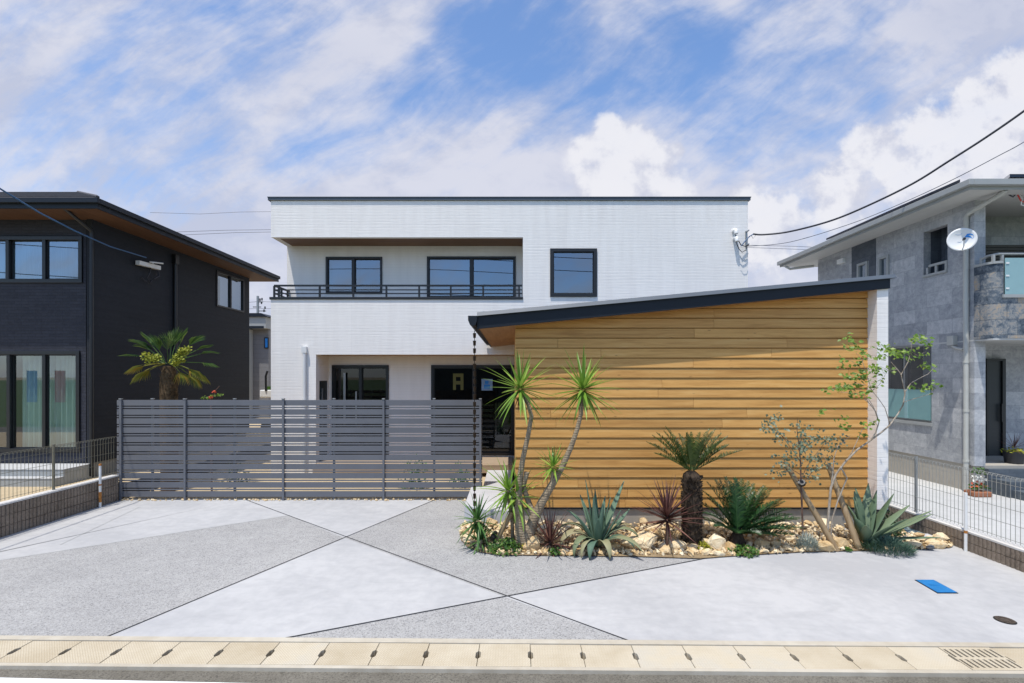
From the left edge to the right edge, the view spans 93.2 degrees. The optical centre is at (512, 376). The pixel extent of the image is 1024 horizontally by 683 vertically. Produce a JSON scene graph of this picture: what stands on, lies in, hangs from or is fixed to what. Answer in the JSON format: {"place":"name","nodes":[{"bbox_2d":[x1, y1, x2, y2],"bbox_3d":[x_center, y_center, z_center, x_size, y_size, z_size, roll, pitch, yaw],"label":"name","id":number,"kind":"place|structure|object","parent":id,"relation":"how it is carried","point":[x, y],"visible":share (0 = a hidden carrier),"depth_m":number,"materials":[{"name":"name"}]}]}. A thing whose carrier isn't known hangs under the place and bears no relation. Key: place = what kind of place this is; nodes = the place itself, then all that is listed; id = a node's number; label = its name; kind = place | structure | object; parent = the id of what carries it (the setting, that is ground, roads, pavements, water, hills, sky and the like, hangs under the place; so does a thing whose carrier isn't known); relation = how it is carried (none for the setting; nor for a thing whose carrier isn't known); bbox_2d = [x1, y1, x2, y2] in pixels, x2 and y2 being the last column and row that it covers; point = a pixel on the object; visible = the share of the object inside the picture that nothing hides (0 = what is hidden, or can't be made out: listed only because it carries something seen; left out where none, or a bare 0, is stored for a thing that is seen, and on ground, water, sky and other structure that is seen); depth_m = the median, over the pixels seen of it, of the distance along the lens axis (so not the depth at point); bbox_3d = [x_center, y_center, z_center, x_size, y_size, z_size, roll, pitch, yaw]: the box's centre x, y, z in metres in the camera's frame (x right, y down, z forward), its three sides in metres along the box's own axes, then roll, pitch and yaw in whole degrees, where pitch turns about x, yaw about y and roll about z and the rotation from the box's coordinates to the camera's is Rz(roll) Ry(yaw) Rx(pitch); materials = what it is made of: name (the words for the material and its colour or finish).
{"place":"outdoors","nodes":[
{"label":"outdoors","id":0,"kind":"place"},
{"bbox_2d":[0,424,270,501],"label":"yard","id":1,"kind":"structure","parent":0,"point":[9,492],"depth_m":9.77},
{"bbox_2d":[1,465,90,486],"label":"terrace steps","id":2,"kind":"structure","parent":1,"relation":"on","point":[84,474],"depth_m":9.90,"materials":[{"name":"concrete"}]},
{"bbox_2d":[1,463,88,478],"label":"terrace paving","id":3,"kind":"structure","parent":2,"relation":"on","point":[12,466],"depth_m":10.08,"materials":[{"name":"concrete"}]},
{"bbox_2d":[0,191,279,476],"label":"dark house","id":4,"kind":"structure","parent":1,"relation":"on","point":[78,311],"depth_m":10.85,"materials":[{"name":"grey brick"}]},
{"bbox_2d":[0,351,80,451],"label":"window","id":5,"kind":"structure","parent":4,"relation":"in","point":[10,355],"depth_m":10.58,"materials":[{"name":"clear glass"}]},
{"bbox_2d":[0,236,82,282],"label":"window","id":6,"kind":"structure","parent":4,"relation":"in","point":[23,259],"depth_m":10.63,"materials":[{"name":"blue glass"}]},
{"bbox_2d":[0,188,146,257],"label":"service cable","id":7,"kind":"object","parent":4,"relation":"attached to","point":[65,225],"visible":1,"depth_m":9.48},
{"bbox_2d":[216,270,243,312],"bbox_3d":[-9.220,-2.759,15.768,0.120,1.116,1.534,0,0,0],"label":"window","id":8,"kind":"structure","parent":4,"relation":"in","point":[229,288],"depth_m":15.74,"materials":[{"name":"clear glass"}]},
{"bbox_2d":[260,371,270,426],"bbox_3d":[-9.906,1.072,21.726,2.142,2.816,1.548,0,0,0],"label":"truck","id":9,"kind":"object","parent":1,"relation":"on","point":[266,392],"visible":0.14,"depth_m":21.00,"materials":[{"name":"white metal"}]},
{"bbox_2d":[0,499,287,559],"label":"driveway concrete","id":10,"kind":"object","parent":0,"point":[145,518],"visible":1,"depth_m":8.32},
{"bbox_2d":[99,464,101,507],"bbox_3d":[-7.900,2.107,9.272,0.044,0.885,0.044,0,0,0],"label":"marker post","id":11,"kind":"object","parent":10,"relation":"on","point":[100,485],"visible":0.92,"depth_m":9.26,"materials":[{"name":"white plastic"}]},
{"bbox_2d":[117,398,481,500],"bbox_3d":[-4.325,1.492,9.840,7.419,2.116,0.116,0,0,0],"label":"slat fence","id":12,"kind":"object","parent":10,"relation":"on","point":[234,467],"visible":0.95,"depth_m":9.83,"materials":[{"name":"grey metal"}]},
{"bbox_2d":[0,516,343,635],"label":"driveway aggregate","id":13,"kind":"object","parent":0,"point":[105,589],"visible":1,"depth_m":6.16,"materials":[{"name":"concrete"}]},
{"bbox_2d":[108,500,432,635],"bbox_3d":[-2.736,2.494,7.253,0.015,0.001,5.696,0,0,24],"label":"expansion joint","id":14,"kind":"object","parent":13,"relation":"on","point":[255,574],"visible":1,"depth_m":5.99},
{"bbox_2d":[111,538,501,636],"bbox_3d":[-1.828,2.500,5.439,3.124,0.001,3.142,0,0,24],"label":"driveway concrete","id":15,"kind":"object","parent":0,"point":[341,583],"visible":1,"depth_m":5.46,"materials":[{"name":"concrete"}]},
{"bbox_2d":[129,454,486,499],"bbox_3d":[-3.985,2.504,17.360,7.970,0.001,15.280,0,0,0],"label":"garden","id":16,"kind":"object","parent":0,"point":[483,477],"visible":0.2,"depth_m":10.87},
{"bbox_2d":[120,327,218,490],"bbox_3d":[-7.569,0.668,10.670,2.174,3.667,1.093,0,0,0],"label":"fan palm","id":17,"kind":"object","parent":16,"relation":"on","point":[168,384],"visible":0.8,"depth_m":10.58,"materials":[{"name":"green plant"}]},
{"bbox_2d":[201,387,223,490],"bbox_3d":[-6.583,1.663,10.605,0.473,2.939,0.203,0,0,0],"label":"flowering plant","id":18,"kind":"object","parent":16,"relation":"on","point":[211,396],"visible":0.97,"depth_m":10.59,"materials":[{"name":"green plant"}]},
{"bbox_2d":[267,197,755,472],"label":"white house","id":19,"kind":"structure","parent":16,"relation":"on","point":[386,297],"depth_m":12.50,"materials":[{"name":"paint"}]},
{"bbox_2d":[319,381,326,460],"bbox_3d":[-5.093,1.200,13.010,0.095,2.200,0.580,0,0,0],"label":"door","id":20,"kind":"structure","parent":19,"relation":"in","point":[322,384],"depth_m":12.96,"materials":[{"name":"grey metal"}]},
{"bbox_2d":[326,257,381,292],"bbox_3d":[-4.380,-2.810,13.418,1.560,1.020,0.125,0,0,0],"label":"window","id":21,"kind":"structure","parent":19,"relation":"in","point":[339,270],"depth_m":13.42,"materials":[{"name":"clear glass"}]},
{"bbox_2d":[332,365,388,454],"bbox_3d":[-4.205,0.915,13.405,1.570,2.490,0.150,0,0,0],"label":"window","id":22,"kind":"structure","parent":19,"relation":"in","point":[349,382],"depth_m":13.42,"materials":[{"name":"clear glass"}]},
{"bbox_2d":[427,256,515,296],"bbox_3d":[-1.138,-2.275,13.418,2.455,2.110,0.125,0,0,0],"label":"window","id":23,"kind":"structure","parent":19,"relation":"in","point":[441,270],"depth_m":13.42,"materials":[{"name":"blue glass"}]},
{"bbox_2d":[431,365,513,454],"bbox_3d":[-1.100,0.915,13.418,2.300,2.490,0.125,0,0,0],"label":"window","id":24,"kind":"structure","parent":19,"relation":"in","point":[448,382],"depth_m":13.42,"materials":[{"name":"black glass"}]},
{"bbox_2d":[550,248,596,296],"bbox_3d":[1.575,-2.693,12.528,1.210,1.245,0.125,0,0,0],"label":"window","id":25,"kind":"structure","parent":19,"relation":"in","point":[573,271],"depth_m":12.53,"materials":[{"name":"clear glass"}]},
{"bbox_2d":[748,142,1023,246],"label":"service cable","id":26,"kind":"object","parent":19,"relation":"attached to","point":[900,203],"visible":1,"depth_m":10.54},
{"bbox_2d":[753,110,1023,235],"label":"service cable","id":27,"kind":"object","parent":19,"relation":"attached to","point":[962,152],"visible":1,"depth_m":10.26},
{"bbox_2d":[118,445,530,660],"bbox_3d":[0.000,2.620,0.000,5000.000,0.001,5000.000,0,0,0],"label":"ground","id":28,"kind":"structure","parent":0,"point":[225,463],"depth_m":13.28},
{"bbox_2d":[0,475,118,537],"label":"block wall","id":29,"kind":"structure","parent":28,"relation":"on","point":[23,513],"depth_m":8.42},
{"bbox_2d":[0,436,116,500],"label":"fence","id":30,"kind":"object","parent":29,"relation":"on","point":[53,466],"visible":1,"depth_m":8.50,"materials":[{"name":"grey metal"}]},
{"bbox_2d":[249,313,270,417],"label":"grey house","id":31,"kind":"structure","parent":28,"relation":"on","point":[259,345],"depth_m":26.00,"materials":[{"name":"paint"}]},
{"bbox_2d":[125,498,466,498],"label":"kerb","id":32,"kind":"structure","parent":28,"relation":"on","point":[291,498],"depth_m":9.90,"materials":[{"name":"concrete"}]},
{"bbox_2d":[464,470,512,525],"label":"entrance slab","id":33,"kind":"structure","parent":28,"relation":"on","point":[490,480],"depth_m":9.03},
{"bbox_2d":[884,502,1023,571],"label":"block wall","id":34,"kind":"structure","parent":28,"relation":"on","point":[1001,551],"depth_m":6.87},
{"bbox_2d":[888,452,1023,545],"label":"fence","id":35,"kind":"object","parent":34,"relation":"on","point":[916,497],"visible":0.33,"depth_m":7.40,"materials":[{"name":"grey metal"}]},
{"bbox_2d":[246,499,433,537],"bbox_3d":[-3.745,2.500,9.413,3.622,0.001,2.553,0,0,24],"label":"driveway concrete","id":36,"kind":"object","parent":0,"point":[347,517],"visible":1,"depth_m":9.06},
{"bbox_2d":[121,497,465,500],"bbox_3d":[-4.428,2.486,9.846,7.004,0.077,0.226,0,0,0],"label":"gravel strip","id":37,"kind":"object","parent":36,"relation":"on","point":[273,499],"visible":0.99,"depth_m":9.82,"materials":[{"name":"gravel"}]},
{"bbox_2d":[296,597,624,639],"bbox_3d":[-0.524,2.500,5.033,3.302,0.001,0.934,0,0,0],"label":"driveway aggregate","id":38,"kind":"object","parent":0,"point":[503,618],"visible":1,"depth_m":4.85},
{"bbox_2d":[0,669,1023,682],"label":"road","id":39,"kind":"structure","parent":0,"point":[268,677],"depth_m":4.06,"materials":[{"name":"asphalt"}]},
{"bbox_2d":[0,678,218,682],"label":"white road line","id":40,"kind":"object","parent":39,"relation":"on","point":[21,680],"depth_m":4.01,"materials":[{"name":"paint"}]},
{"bbox_2d":[0,635,1023,677],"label":"gutter channel","id":41,"kind":"object","parent":39,"relation":"on","point":[528,670],"visible":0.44,"depth_m":4.18,"materials":[{"name":"concrete"}]},
{"bbox_2d":[0,640,32,658],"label":"gutter cover","id":42,"kind":"object","parent":41,"relation":"on","point":[7,647],"visible":0.48,"depth_m":4.50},
{"bbox_2d":[0,641,81,662],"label":"gutter cover","id":43,"kind":"object","parent":41,"relation":"on","point":[39,651],"visible":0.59,"depth_m":4.40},
{"bbox_2d":[47,641,130,662],"bbox_3d":[-3.837,2.546,4.402,0.466,0.097,0.350,0,0,1],"label":"gutter cover","id":44,"kind":"object","parent":41,"relation":"on","point":[91,651],"visible":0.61,"depth_m":4.39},
{"bbox_2d":[101,641,179,663],"bbox_3d":[-3.367,2.547,4.396,0.466,0.097,0.350,0,0,1],"label":"gutter cover","id":45,"kind":"object","parent":41,"relation":"on","point":[135,652],"visible":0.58,"depth_m":4.39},
{"bbox_2d":[154,642,229,663],"bbox_3d":[-2.896,2.548,4.390,0.466,0.097,0.350,0,0,1],"label":"gutter cover","id":46,"kind":"object","parent":41,"relation":"on","point":[194,652],"visible":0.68,"depth_m":4.38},
{"bbox_2d":[208,642,278,664],"bbox_3d":[-2.426,2.545,4.383,0.466,0.097,0.350,0,0,1],"label":"gutter cover","id":47,"kind":"object","parent":41,"relation":"on","point":[251,653],"visible":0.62,"depth_m":4.37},
{"bbox_2d":[261,643,328,664],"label":"gutter cover","id":48,"kind":"object","parent":41,"relation":"on","point":[297,653],"visible":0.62,"depth_m":4.35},
{"bbox_2d":[315,643,378,664],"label":"gutter cover","id":49,"kind":"object","parent":41,"relation":"on","point":[350,654],"visible":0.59,"depth_m":4.37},
{"bbox_2d":[369,643,428,665],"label":"gutter cover","id":50,"kind":"object","parent":41,"relation":"on","point":[401,654],"visible":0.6,"depth_m":4.35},
{"bbox_2d":[423,644,479,665],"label":"gutter cover","id":51,"kind":"object","parent":41,"relation":"on","point":[453,654],"visible":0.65,"depth_m":4.36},
{"bbox_2d":[477,644,530,666],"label":"gutter cover","id":52,"kind":"object","parent":41,"relation":"on","point":[506,655],"visible":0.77,"depth_m":4.34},
{"bbox_2d":[530,645,584,666],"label":"gutter cover","id":53,"kind":"object","parent":41,"relation":"on","point":[556,655],"visible":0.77,"depth_m":4.33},
{"bbox_2d":[581,645,639,667],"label":"gutter cover","id":54,"kind":"object","parent":41,"relation":"on","point":[621,656],"visible":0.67,"depth_m":4.33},
{"bbox_2d":[631,645,694,667],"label":"gutter cover","id":55,"kind":"object","parent":41,"relation":"on","point":[645,656],"visible":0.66,"depth_m":4.33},
{"bbox_2d":[682,646,749,668],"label":"gutter cover","id":56,"kind":"object","parent":41,"relation":"on","point":[712,656],"visible":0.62,"depth_m":4.32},
{"bbox_2d":[733,646,804,668],"bbox_3d":[2.280,2.547,4.321,0.466,0.097,0.350,0,0,1],"label":"gutter cover","id":57,"kind":"object","parent":41,"relation":"on","point":[766,657],"visible":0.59,"depth_m":4.31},
{"bbox_2d":[784,647,859,668],"bbox_3d":[2.751,2.548,4.315,0.466,0.097,0.350,0,0,1],"label":"gutter cover","id":58,"kind":"object","parent":41,"relation":"on","point":[819,657],"visible":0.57,"depth_m":4.31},
{"bbox_2d":[836,647,916,669],"bbox_3d":[3.221,2.545,4.308,0.466,0.097,0.350,0,0,1],"label":"gutter cover","id":59,"kind":"object","parent":41,"relation":"on","point":[879,658],"visible":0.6,"depth_m":4.29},
{"bbox_2d":[887,647,971,669],"bbox_3d":[3.691,2.545,4.302,0.466,0.097,0.350,0,0,1],"label":"gutter cover","id":60,"kind":"object","parent":41,"relation":"on","point":[927,658],"visible":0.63,"depth_m":4.29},
{"bbox_2d":[938,647,1023,670],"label":"drain grate","id":61,"kind":"object","parent":41,"relation":"on","point":[980,658],"visible":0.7,"depth_m":4.29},
{"bbox_2d":[991,648,1023,666],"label":"gutter cover","id":62,"kind":"object","parent":41,"relation":"on","point":[1015,655],"visible":0.45,"depth_m":4.38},
{"bbox_2d":[0,0,1023,314],"label":"sky","id":63,"kind":"structure","parent":0,"point":[814,112],"materials":[{"name":"blue"}]},
{"bbox_2d":[346,499,711,596],"bbox_3d":[0.322,2.500,7.280,5.964,0.001,3.438,0,0,33],"label":"driveway aggregate","id":64,"kind":"object","parent":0,"point":[427,534],"visible":0.43,"depth_m":6.63,"materials":[{"name":"concrete"}]},
{"bbox_2d":[460,525,953,557],"bbox_3d":[2.910,2.484,7.331,7.565,0.001,1.429,0,0,2],"label":"planting bed","id":65,"kind":"object","parent":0,"point":[678,555],"visible":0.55,"depth_m":6.89,"materials":[{"name":"stone"}]},
{"bbox_2d":[452,491,502,554],"bbox_3d":[-0.490,2.147,7.109,0.878,0.973,0.891,0,0,0],"label":"yucca","id":66,"kind":"object","parent":65,"relation":"on","point":[479,526],"visible":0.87,"depth_m":7.04,"materials":[{"name":"green plant"}]},
{"bbox_2d":[487,537,522,556],"bbox_3d":[-0.109,2.404,6.915,0.539,0.210,0.452,0,0,0],"label":"ground cover","id":67,"kind":"object","parent":65,"relation":"on","point":[507,542],"visible":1,"depth_m":6.85,"materials":[{"name":"green plant"}]},
{"bbox_2d":[471,456,547,543],"bbox_3d":[0.021,1.807,7.033,1.030,1.333,1.027,0,0,-44],"label":"yucca","id":68,"kind":"object","parent":65,"relation":"on","point":[507,485],"visible":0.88,"depth_m":7.01,"materials":[{"name":"green plant"}]},
{"bbox_2d":[522,535,539,550],"bbox_3d":[0.272,2.404,6.949,0.277,0.299,0.154,3,2,16],"label":"boulder","id":69,"kind":"object","parent":65,"relation":"on","point":[527,545],"visible":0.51,"depth_m":6.89,"materials":[{"name":"beige stone"}]},
{"bbox_2d":[481,343,622,548],"bbox_3d":[0.611,1.034,7.017,2.193,3.077,1.286,0,0,0],"label":"yucca tree","id":70,"kind":"object","parent":65,"relation":"on","point":[583,397],"visible":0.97,"depth_m":6.99,"materials":[{"name":"green plant"}]},
{"bbox_2d":[521,506,585,558],"bbox_3d":[0.555,2.192,6.957,1.086,0.852,1.052,0,0,0],"label":"cordyline","id":71,"kind":"object","parent":65,"relation":"on","point":[550,537],"visible":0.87,"depth_m":6.96,"materials":[{"name":"red plant"}]},
{"bbox_2d":[556,480,642,559],"bbox_3d":[1.264,2.004,6.971,1.229,0.984,0.864,0,0,0],"label":"agave","id":72,"kind":"object","parent":65,"relation":"on","point":[599,532],"visible":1,"depth_m":6.94,"materials":[{"name":"green plant"}]},
{"bbox_2d":[620,531,657,550],"bbox_3d":[1.827,2.380,6.995,0.543,0.272,0.344,-4,6,12],"label":"boulder","id":73,"kind":"object","parent":65,"relation":"on","point":[646,540],"visible":0.77,"depth_m":6.90,"materials":[{"name":"beige stone"}]},
{"bbox_2d":[629,475,713,545],"bbox_3d":[2.283,1.988,7.076,1.223,1.201,1.167,0,0,0],"label":"cordyline","id":74,"kind":"object","parent":65,"relation":"on","point":[667,502],"visible":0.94,"depth_m":7.05,"materials":[{"name":"red plant"}]},
{"bbox_2d":[669,540,686,549],"bbox_3d":[2.382,2.424,6.977,0.292,0.141,0.217,0,3,-16],"label":"boulder","id":75,"kind":"object","parent":65,"relation":"on","point":[677,544],"visible":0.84,"depth_m":6.91,"materials":[{"name":"beige stone"}]},
{"bbox_2d":[646,426,740,544],"bbox_3d":[2.670,1.660,7.212,1.299,1.830,0.566,0,0,-9],"label":"cycad","id":76,"kind":"object","parent":65,"relation":"on","point":[691,481],"visible":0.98,"depth_m":7.13,"materials":[{"name":"green plant"}]},
{"bbox_2d":[459,520,952,556],"bbox_3d":[2.860,2.437,7.372,7.448,0.183,1.335,0,0,0],"label":"rubble","id":77,"kind":"object","parent":65,"relation":"on","point":[842,534],"visible":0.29,"depth_m":7.22,"materials":[{"name":"beige stone"}]},
{"bbox_2d":[707,533,725,549],"bbox_3d":[2.947,2.398,7.013,0.266,0.251,0.179,11,-8,15],"label":"boulder","id":78,"kind":"object","parent":65,"relation":"on","point":[715,541],"visible":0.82,"depth_m":6.94,"materials":[{"name":"beige stone"}]},
{"bbox_2d":[727,544,759,557],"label":"ground cover","id":79,"kind":"object","parent":65,"relation":"on","point":[740,548],"visible":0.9,"depth_m":6.76,"materials":[{"name":"green plant"}]},
{"bbox_2d":[702,476,802,545],"bbox_3d":[3.441,2.040,7.156,1.526,1.091,0.894,0,0,0],"label":"cycad","id":80,"kind":"object","parent":65,"relation":"on","point":[739,513],"visible":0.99,"depth_m":7.17,"materials":[{"name":"green plant"}]},
{"bbox_2d":[754,538,769,546],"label":"boulder","id":81,"kind":"object","parent":65,"relation":"on","point":[759,542],"visible":0.54,"depth_m":7.01,"materials":[{"name":"beige stone"}]},
{"bbox_2d":[759,405,848,541],"bbox_3d":[4.269,1.452,7.118,1.366,2.127,0.713,0,0,0],"label":"eucalyptus","id":82,"kind":"object","parent":65,"relation":"on","point":[802,483],"visible":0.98,"depth_m":7.11,"materials":[{"name":"green plant"}]},
{"bbox_2d":[793,531,820,550],"bbox_3d":[4.249,2.335,6.998,0.448,0.289,0.387,0,0,0],"label":"silver bush","id":83,"kind":"object","parent":65,"relation":"on","point":[806,543],"visible":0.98,"depth_m":6.95,"materials":[{"name":"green plant"}]},
{"bbox_2d":[786,465,839,551],"bbox_3d":[4.393,1.917,7.101,0.687,1.202,0.082,0,0,29],"label":"support pole","id":84,"kind":"object","parent":65,"relation":"on","point":[819,520],"visible":0.78,"depth_m":7.06,"materials":[{"name":"brown wood"}]},
{"bbox_2d":[816,540,835,551],"bbox_3d":[4.474,2.428,6.956,0.288,0.160,0.184,-4,-9,19],"label":"boulder","id":85,"kind":"object","parent":65,"relation":"on","point":[826,546],"visible":0.92,"depth_m":6.89,"materials":[{"name":"beige stone"}]},
{"bbox_2d":[833,536,849,547],"bbox_3d":[4.749,2.431,7.048,0.295,0.220,0.173,1,7,14],"label":"boulder","id":86,"kind":"object","parent":65,"relation":"on","point":[840,541],"visible":0.42,"depth_m":7.00,"materials":[{"name":"beige stone"}]},
{"bbox_2d":[826,464,861,548],"bbox_3d":[4.898,1.902,7.164,0.087,1.187,0.500,0,0,-29],"label":"support pole","id":87,"kind":"object","parent":65,"relation":"on","point":[849,523],"visible":0.83,"depth_m":7.11,"materials":[{"name":"brown wood"}]},
{"bbox_2d":[818,332,943,539],"bbox_3d":[5.281,0.914,7.003,1.924,3.190,0.788,0,0,0],"label":"garden tree","id":88,"kind":"object","parent":65,"relation":"on","point":[875,370],"visible":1,"depth_m":7.01,"materials":[{"name":"green plant"}]},
{"bbox_2d":[861,533,919,555],"bbox_3d":[5.384,2.356,6.922,0.758,0.247,0.653,0,0,0],"label":"juniper","id":89,"kind":"object","parent":65,"relation":"on","point":[891,543],"visible":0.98,"depth_m":6.83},
{"bbox_2d":[876,510,905,537],"bbox_3d":[5.788,2.277,7.503,0.529,0.443,0.433,0,0,0],"label":"shrub","id":90,"kind":"object","parent":65,"relation":"on","point":[895,533],"visible":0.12,"depth_m":7.42,"materials":[{"name":"green plant"}]},
{"bbox_2d":[846,483,940,541],"bbox_3d":[5.538,2.030,7.149,1.128,0.783,0.677,0,0,0],"label":"agave","id":91,"kind":"object","parent":65,"relation":"on","point":[867,522],"visible":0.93,"depth_m":7.16,"materials":[{"name":"green plant"}]},
{"bbox_2d":[924,538,947,548],"bbox_3d":[6.209,2.453,7.095,0.303,0.136,0.165,1,7,18],"label":"boulder","id":92,"kind":"object","parent":65,"relation":"on","point":[937,544],"visible":0.91,"depth_m":7.05,"materials":[{"name":"beige stone"}]},
{"bbox_2d":[935,532,949,540],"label":"stone","id":93,"kind":"object","parent":65,"relation":"on","point":[943,536],"visible":0.84,"depth_m":7.29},
{"bbox_2d":[506,528,1023,642],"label":"driveway concrete","id":94,"kind":"object","parent":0,"point":[863,596],"visible":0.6,"depth_m":5.44,"materials":[{"name":"concrete"}]},
{"bbox_2d":[248,500,627,639],"bbox_3d":[-2.188,2.496,7.239,8.518,0.001,0.015,0,0,39],"label":"expansion joint","id":95,"kind":"object","parent":94,"relation":"on","point":[460,578],"visible":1,"depth_m":5.88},
{"bbox_2d":[290,558,704,636],"bbox_3d":[0.793,2.493,5.876,6.439,0.001,0.015,0,0,-23],"label":"expansion joint","id":96,"kind":"object","parent":94,"relation":"on","point":[486,599],"visible":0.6,"depth_m":5.40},
{"bbox_2d":[468,274,896,528],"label":"timber wing","id":97,"kind":"structure","parent":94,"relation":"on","point":[736,365],"depth_m":7.98,"materials":[{"name":"wood"}]},
{"bbox_2d":[473,331,475,518],"bbox_3d":[-0.606,0.850,7.720,0.050,3.180,0.050,0,0,-22],"label":"rain chain","id":98,"kind":"object","parent":97,"relation":"hanging from","point":[474,414],"visible":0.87,"depth_m":7.70,"materials":[{"name":"brown metal"}]},
{"bbox_2d":[915,580,958,593],"bbox_3d":[5.043,2.518,5.771,0.274,0.064,0.368,0,0,0],"label":"meter box","id":99,"kind":"object","parent":94,"relation":"on","point":[936,587],"visible":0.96,"depth_m":5.72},
{"bbox_2d":[964,492,967,551],"bbox_3d":[6.500,2.105,6.942,0.044,0.890,0.044,0,0,0],"label":"marker post","id":100,"kind":"object","parent":94,"relation":"on","point":[965,522],"visible":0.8,"depth_m":6.93,"materials":[{"name":"white plastic"}]},
{"bbox_2d":[993,616,1016,624],"bbox_3d":[5.056,2.518,4.969,0.175,0.064,0.175,0,0,0],"label":"manhole","id":101,"kind":"object","parent":94,"relation":"on","point":[1002,619],"visible":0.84,"depth_m":4.95,"materials":[{"name":"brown metal"}]},
{"bbox_2d":[889,471,1023,545],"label":"yard","id":102,"kind":"structure","parent":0,"point":[992,515],"depth_m":8.53,"materials":[{"name":"concrete"}]},
{"bbox_2d":[777,174,1023,500],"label":"stone house","id":103,"kind":"structure","parent":102,"relation":"on","point":[965,309],"depth_m":10.53,"materials":[{"name":"stone"}]},
{"bbox_2d":[857,261,868,276],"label":"window","id":104,"kind":"structure","parent":103,"relation":"in","point":[862,268],"depth_m":12.65,"materials":[{"name":"grey glass"}]},
{"bbox_2d":[877,254,889,275],"bbox_3d":[9.175,-2.664,11.915,0.130,0.625,0.337,0,0,0],"label":"window","id":105,"kind":"structure","parent":103,"relation":"in","point":[883,262],"depth_m":11.93,"materials":[{"name":"grey glass"}]},
{"bbox_2d":[888,345,931,422],"bbox_3d":[9.205,0.136,11.245,0.070,1.736,1.351,0,0,0],"label":"window","id":106,"kind":"structure","parent":103,"relation":"in","point":[911,372],"depth_m":11.15,"materials":[{"name":"glass"}]},
{"bbox_2d":[946,228,977,250],"bbox_3d":[8.781,-2.616,9.347,0.965,0.446,0.401,0,0,-31],"label":"satellite dish","id":107,"kind":"object","parent":103,"relation":"attached to","point":[961,239],"visible":1,"depth_m":9.22,"materials":[{"name":"white metal"}]},
{"bbox_2d":[986,359,1005,455],"bbox_3d":[10.809,0.705,10.839,0.425,2.230,0.117,0,0,0],"label":"door","id":108,"kind":"structure","parent":103,"relation":"in","point":[995,368],"depth_m":10.85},
{"bbox_2d":[1001,432,1023,463],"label":"potted plant","id":109,"kind":"object","parent":103,"relation":"on","point":[1011,456],"visible":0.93,"depth_m":9.83,"materials":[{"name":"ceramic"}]},
{"bbox_2d":[964,467,991,496],"bbox_3d":[8.994,2.017,9.350,0.438,0.567,0.276,0,0,0],"label":"flower planter","id":110,"kind":"object","parent":102,"relation":"on","point":[983,493],"visible":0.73,"depth_m":9.31,"materials":[{"name":"ceramic"}]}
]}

